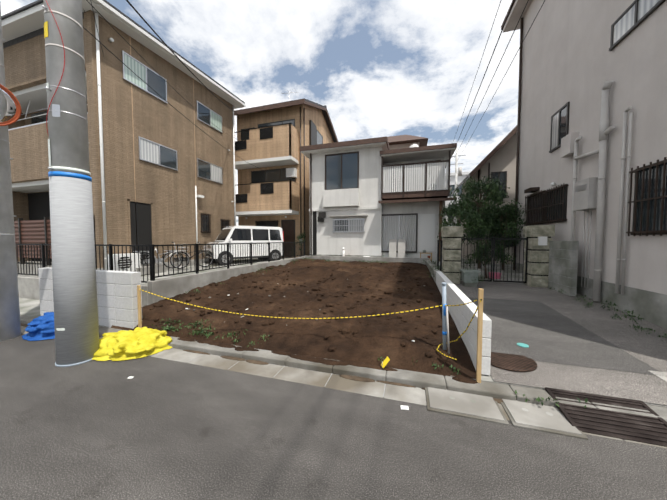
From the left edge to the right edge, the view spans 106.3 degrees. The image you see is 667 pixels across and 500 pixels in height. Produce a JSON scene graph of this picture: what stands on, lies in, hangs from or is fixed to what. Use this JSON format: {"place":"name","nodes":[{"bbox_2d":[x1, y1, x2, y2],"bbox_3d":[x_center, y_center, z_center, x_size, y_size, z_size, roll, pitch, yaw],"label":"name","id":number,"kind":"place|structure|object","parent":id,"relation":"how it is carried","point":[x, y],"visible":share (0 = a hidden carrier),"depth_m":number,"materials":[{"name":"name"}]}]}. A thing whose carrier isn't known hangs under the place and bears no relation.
{"place":"outdoors","nodes":[
{"label":"outdoors","id":0,"kind":"place"},
{"bbox_2d":[0,0,519,224],"label":"sky","id":1,"kind":"structure","parent":0,"point":[379,68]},
{"bbox_2d":[21,323,502,403],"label":"gutter dirt","id":2,"kind":"structure","parent":0,"point":[322,360],"depth_m":2.99,"materials":[{"name":"brown soil"}]},
{"bbox_2d":[154,348,417,396],"bbox_3d":[-1.179,1.390,3.150,60.000,0.070,0.460,1,3,17],"label":"kerb joint base","id":3,"kind":"object","parent":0,"point":[299,368],"visible":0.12,"depth_m":2.85,"materials":[{"name":"grey concrete"}]},
{"bbox_2d":[111,258,475,379],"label":"lot soil","id":4,"kind":"structure","parent":0,"point":[372,341],"depth_m":4.25,"materials":[{"name":"brown soil"}]},
{"bbox_2d":[137,285,141,327],"bbox_3d":[-3.091,0.934,3.986,0.035,0.750,0.035,1,3,17],"label":"wood stake","id":5,"kind":"object","parent":4,"relation":"on","point":[139,307],"visible":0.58,"depth_m":3.97,"materials":[{"name":"beige wood"}]},
{"bbox_2d":[142,258,441,357],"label":"dirt clods","id":6,"kind":"object","parent":4,"relation":"on","point":[344,331],"visible":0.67,"depth_m":4.82,"materials":[{"name":"brown soil"}]},
{"bbox_2d":[187,279,424,325],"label":"lot pebbles","id":7,"kind":"object","parent":4,"relation":"on","point":[268,296],"visible":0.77,"depth_m":5.17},
{"bbox_2d":[144,253,587,407],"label":"weeds","id":8,"kind":"object","parent":4,"relation":"on","point":[231,334],"visible":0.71,"depth_m":3.72,"materials":[{"name":"green plant"}]},
{"bbox_2d":[442,282,449,353],"bbox_3d":[1.375,0.824,3.052,0.115,0.851,0.061,2,3,44],"label":"pole","id":9,"kind":"object","parent":4,"relation":"on","point":[445,330],"visible":0.88,"depth_m":3.05,"materials":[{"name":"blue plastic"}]},
{"bbox_2d":[476,288,483,382],"bbox_3d":[1.484,0.895,2.541,0.040,1.010,0.035,1,3,17],"label":"wood stake","id":10,"kind":"object","parent":4,"relation":"on","point":[479,338],"visible":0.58,"depth_m":2.53,"materials":[{"name":"beige wood"}]},
{"bbox_2d":[139,289,481,359],"bbox_3d":[-0.741,0.828,3.461,4.807,0.769,0.561,1,3,17],"label":"barrier rope","id":11,"kind":"object","parent":10,"relation":"attached to","point":[345,317],"visible":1,"depth_m":3.26,"materials":[{"name":"yellow fabric"}]},
{"bbox_2d":[0,334,666,499],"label":"road asphalt","id":12,"kind":"structure","parent":0,"point":[154,428],"depth_m":1.84,"materials":[{"name":"grey asphalt"}]},
{"bbox_2d":[0,5,21,340],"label":"utility pole","id":13,"kind":"object","parent":12,"relation":"on","point":[10,114],"visible":1,"depth_m":3.78,"materials":[{"name":"concrete"}]},
{"bbox_2d":[21,312,54,340],"bbox_3d":[-4.545,1.323,4.091,0.803,0.629,0.702,0,2,-3],"label":"blue tarp","id":14,"kind":"object","parent":12,"relation":"on","point":[40,328],"visible":0.33,"depth_m":3.87,"materials":[{"name":"blue plastic"}]},
{"bbox_2d":[41,0,98,366],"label":"utility pole","id":15,"kind":"object","parent":12,"relation":"on","point":[76,325],"visible":0.94,"depth_m":2.99,"materials":[{"name":"concrete"}]},
{"bbox_2d":[46,1,64,135],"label":"red pole cables","id":16,"kind":"object","parent":15,"relation":"attached to","point":[62,73],"visible":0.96,"depth_m":2.90,"materials":[{"name":"red plastic"}]},
{"bbox_2d":[92,327,172,360],"bbox_3d":[-2.858,1.339,3.535,1.193,0.409,0.830,0,2,7],"label":"yellow net pile","id":17,"kind":"object","parent":12,"relation":"on","point":[135,343],"visible":0.79,"depth_m":3.34,"materials":[{"name":"yellow fabric"}]},
{"bbox_2d":[127,283,414,409],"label":"litter","id":18,"kind":"object","parent":12,"relation":"on","point":[385,362],"visible":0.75,"depth_m":2.78,"materials":[{"name":"white paper"}]},
{"bbox_2d":[18,258,666,406],"bbox_3d":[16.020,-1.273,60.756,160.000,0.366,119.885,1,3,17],"label":"ground","id":19,"kind":"structure","parent":0,"point":[29,307],"depth_m":8.37,"materials":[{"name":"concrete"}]},
{"bbox_2d":[38,267,141,328],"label":"block wall","id":20,"kind":"structure","parent":19,"relation":"on","point":[117,298],"depth_m":4.14,"materials":[{"name":"grey concrete"}]},
{"bbox_2d":[1,0,245,276],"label":"apartment building","id":21,"kind":"structure","parent":19,"relation":"on","point":[162,171],"depth_m":9.05,"materials":[{"name":"concrete"}]},
{"bbox_2d":[83,0,544,172],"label":"overhead wires","id":22,"kind":"object","parent":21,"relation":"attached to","point":[130,4],"visible":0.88,"depth_m":6.30,"materials":[{"name":"black rubber"}]},
{"bbox_2d":[108,253,140,271],"bbox_3d":[-6.981,0.451,8.362,0.360,0.650,0.900,1,3,17],"label":"outdoor ac unit","id":23,"kind":"object","parent":19,"relation":"on","point":[128,261],"visible":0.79,"depth_m":8.23,"materials":[{"name":"white metal"}]},
{"bbox_2d":[18,256,304,306],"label":"wall","id":24,"kind":"structure","parent":19,"relation":"on","point":[28,287],"depth_m":5.89,"materials":[{"name":"concrete"}]},
{"bbox_2d":[16,241,304,282],"bbox_3d":[-4.637,0.128,9.122,4.574,0.830,7.524,1,3,17],"label":"black fence","id":25,"kind":"object","parent":24,"relation":"on","point":[298,245],"visible":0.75,"depth_m":5.89,"materials":[{"name":"black metal"}]},
{"bbox_2d":[133,242,189,268],"bbox_3d":[-6.342,0.220,9.277,1.807,1.036,0.576,-2,3,-44],"label":"bicycle","id":26,"kind":"object","parent":19,"relation":"on","point":[161,260],"visible":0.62,"depth_m":9.47,"materials":[{"name":"grey metal"}]},
{"bbox_2d":[162,242,213,268],"bbox_3d":[-5.734,0.193,9.926,1.807,1.036,0.576,-2,3,-40],"label":"bicycle","id":27,"kind":"object","parent":19,"relation":"on","point":[175,259],"visible":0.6,"depth_m":9.84,"materials":[{"name":"black metal"}]},
{"bbox_2d":[204,225,283,265],"bbox_3d":[-4.351,-0.303,12.399,3.437,1.908,1.820,-2,3,-41],"label":"van","id":28,"kind":"object","parent":19,"relation":"on","point":[246,234],"visible":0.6,"depth_m":11.79,"materials":[{"name":"white metal"}]},
{"bbox_2d":[234,90,337,257],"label":"apartment building","id":29,"kind":"structure","parent":19,"relation":"on","point":[271,138],"depth_m":14.49,"materials":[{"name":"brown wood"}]},
{"bbox_2d":[296,232,305,250],"bbox_3d":[-1.806,-0.253,13.915,0.880,1.502,0.538,2,3,40],"label":"shrub","id":30,"kind":"object","parent":19,"relation":"on","point":[299,236],"visible":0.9,"depth_m":13.80,"materials":[{"name":"green plant"}]},
{"bbox_2d":[20,315,666,447],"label":"kerb gutter","id":31,"kind":"object","parent":19,"relation":"on","point":[315,376],"visible":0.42,"depth_m":2.71,"materials":[{"name":"grey concrete"}]},
{"bbox_2d":[305,256,428,264],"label":"low wall","id":32,"kind":"structure","parent":19,"relation":"on","point":[379,259],"depth_m":11.05,"materials":[{"name":"concrete"}]},
{"bbox_2d":[299,135,458,262],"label":"white stucco house","id":33,"kind":"structure","parent":19,"relation":"on","point":[370,197],"depth_m":12.04,"materials":[{"name":"paint"}]},
{"bbox_2d":[342,239,439,264],"bbox_3d":[2.439,0.049,11.641,5.148,1.121,0.616,1,3,17],"label":"yard clutter","id":34,"kind":"object","parent":19,"relation":"on","point":[392,247],"visible":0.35,"depth_m":11.70,"materials":[{"name":"white plastic"}]},
{"bbox_2d":[426,260,439,282],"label":"low wall","id":35,"kind":"structure","parent":19,"relation":"on","point":[430,265],"depth_m":8.01,"materials":[{"name":"concrete"}]},
{"bbox_2d":[445,171,470,225],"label":"buildings","id":36,"kind":"structure","parent":19,"relation":"on","point":[460,179],"depth_m":27.64,"materials":[{"name":"white concrete"}]},
{"bbox_2d":[450,148,465,224],"bbox_3d":[10.941,-4.366,22.394,1.500,9.300,0.300,1,3,17],"label":"utility pole","id":37,"kind":"object","parent":19,"relation":"on","point":[458,171],"visible":0.6,"depth_m":22.19,"materials":[{"name":"concrete"}]},
{"bbox_2d":[436,271,491,374],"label":"white block wall","id":38,"kind":"structure","parent":19,"relation":"on","point":[461,315],"depth_m":3.15,"materials":[{"name":"grey concrete"}]},
{"bbox_2d":[437,194,495,245],"bbox_3d":[4.300,-0.558,8.318,1.672,2.672,1.952,1,3,17],"label":"bush","id":39,"kind":"object","parent":19,"relation":"on","point":[473,223],"visible":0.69,"depth_m":7.96,"materials":[{"name":"green plant"}]},
{"bbox_2d":[444,174,509,268],"bbox_3d":[5.351,-1.063,9.384,2.328,3.593,2.344,1,3,17],"label":"tree","id":40,"kind":"object","parent":19,"relation":"on","point":[488,188],"visible":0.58,"depth_m":9.13,"materials":[{"name":"green plant"}]},
{"bbox_2d":[464,237,514,277],"bbox_3d":[4.616,0.219,7.496,1.106,1.297,1.191,-1,3,-21],"label":"gate shrub","id":41,"kind":"object","parent":19,"relation":"on","point":[478,253],"visible":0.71,"depth_m":7.36,"materials":[{"name":"green plant"}]},
{"bbox_2d":[489,272,501,278],"bbox_3d":[4.902,0.798,7.598,0.340,0.220,0.340,1,3,17],"label":"pink bucket","id":42,"kind":"object","parent":19,"relation":"on","point":[498,275],"visible":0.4,"depth_m":7.47,"materials":[{"name":"red"}]},
{"bbox_2d":[477,195,525,269],"bbox_3d":[6.138,-0.603,8.908,1.866,2.717,2.067,1,3,17],"label":"tree","id":43,"kind":"object","parent":19,"relation":"on","point":[510,212],"visible":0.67,"depth_m":8.68,"materials":[{"name":"green plant"}]},
{"bbox_2d":[425,343,666,446],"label":"drain covers","id":44,"kind":"object","parent":19,"relation":"on","point":[570,420],"visible":0.73,"depth_m":2.15,"materials":[{"name":"grey concrete"}]},
{"bbox_2d":[501,0,666,328],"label":"house","id":45,"kind":"structure","parent":19,"relation":"on","point":[591,165],"depth_m":4.96,"materials":[{"name":"paint"}]},
{"bbox_2d":[451,125,516,263],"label":"gray house","id":46,"kind":"structure","parent":0,"point":[498,160],"depth_m":10.94,"materials":[{"name":"beige paint"}]},
{"bbox_2d":[455,281,666,404],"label":"asphalt driveway","id":47,"kind":"structure","parent":0,"point":[647,348],"depth_m":3.11,"materials":[{"name":"grey asphalt"}]},
{"bbox_2d":[441,226,462,283],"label":"gate pillar","id":48,"kind":"structure","parent":47,"relation":"on","point":[451,250],"depth_m":6.83,"materials":[{"name":"stone"}]},
{"bbox_2d":[437,234,527,282],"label":"iron gate","id":49,"kind":"structure","parent":48,"relation":"attached to","point":[493,250],"depth_m":6.77,"materials":[{"name":"black metal"}]},
{"bbox_2d":[460,269,480,286],"bbox_3d":[3.548,0.738,6.516,0.400,0.430,0.400,1,3,17],"label":"trash bin","id":50,"kind":"object","parent":47,"relation":"on","point":[468,279],"visible":0.94,"depth_m":6.38,"materials":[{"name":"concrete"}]},
{"bbox_2d":[291,246,666,340],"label":"driveway weeds","id":51,"kind":"object","parent":47,"relation":"on","point":[634,326],"depth_m":4.15,"materials":[{"name":"green plant"}]},
{"bbox_2d":[523,225,554,287],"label":"gate pillar","id":52,"kind":"structure","parent":47,"relation":"on","point":[539,238],"depth_m":6.31,"materials":[{"name":"stone"}]},
{"bbox_2d":[548,241,578,295],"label":"concrete wall","id":53,"kind":"structure","parent":47,"relation":"on","point":[563,265],"depth_m":5.64,"materials":[{"name":"concrete"}]},
{"bbox_2d":[468,297,659,374],"bbox_3d":[3.039,1.167,4.075,1.650,0.148,2.640,1,3,17],"label":"asphalt patch","id":54,"kind":"object","parent":47,"relation":"on","point":[545,333],"depth_m":3.44,"materials":[{"name":"grey asphalt"}]},
{"bbox_2d":[648,370,666,381],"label":"road marking","id":55,"kind":"object","parent":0,"point":[662,375],"depth_m":2.61,"materials":[{"name":"white paint"}]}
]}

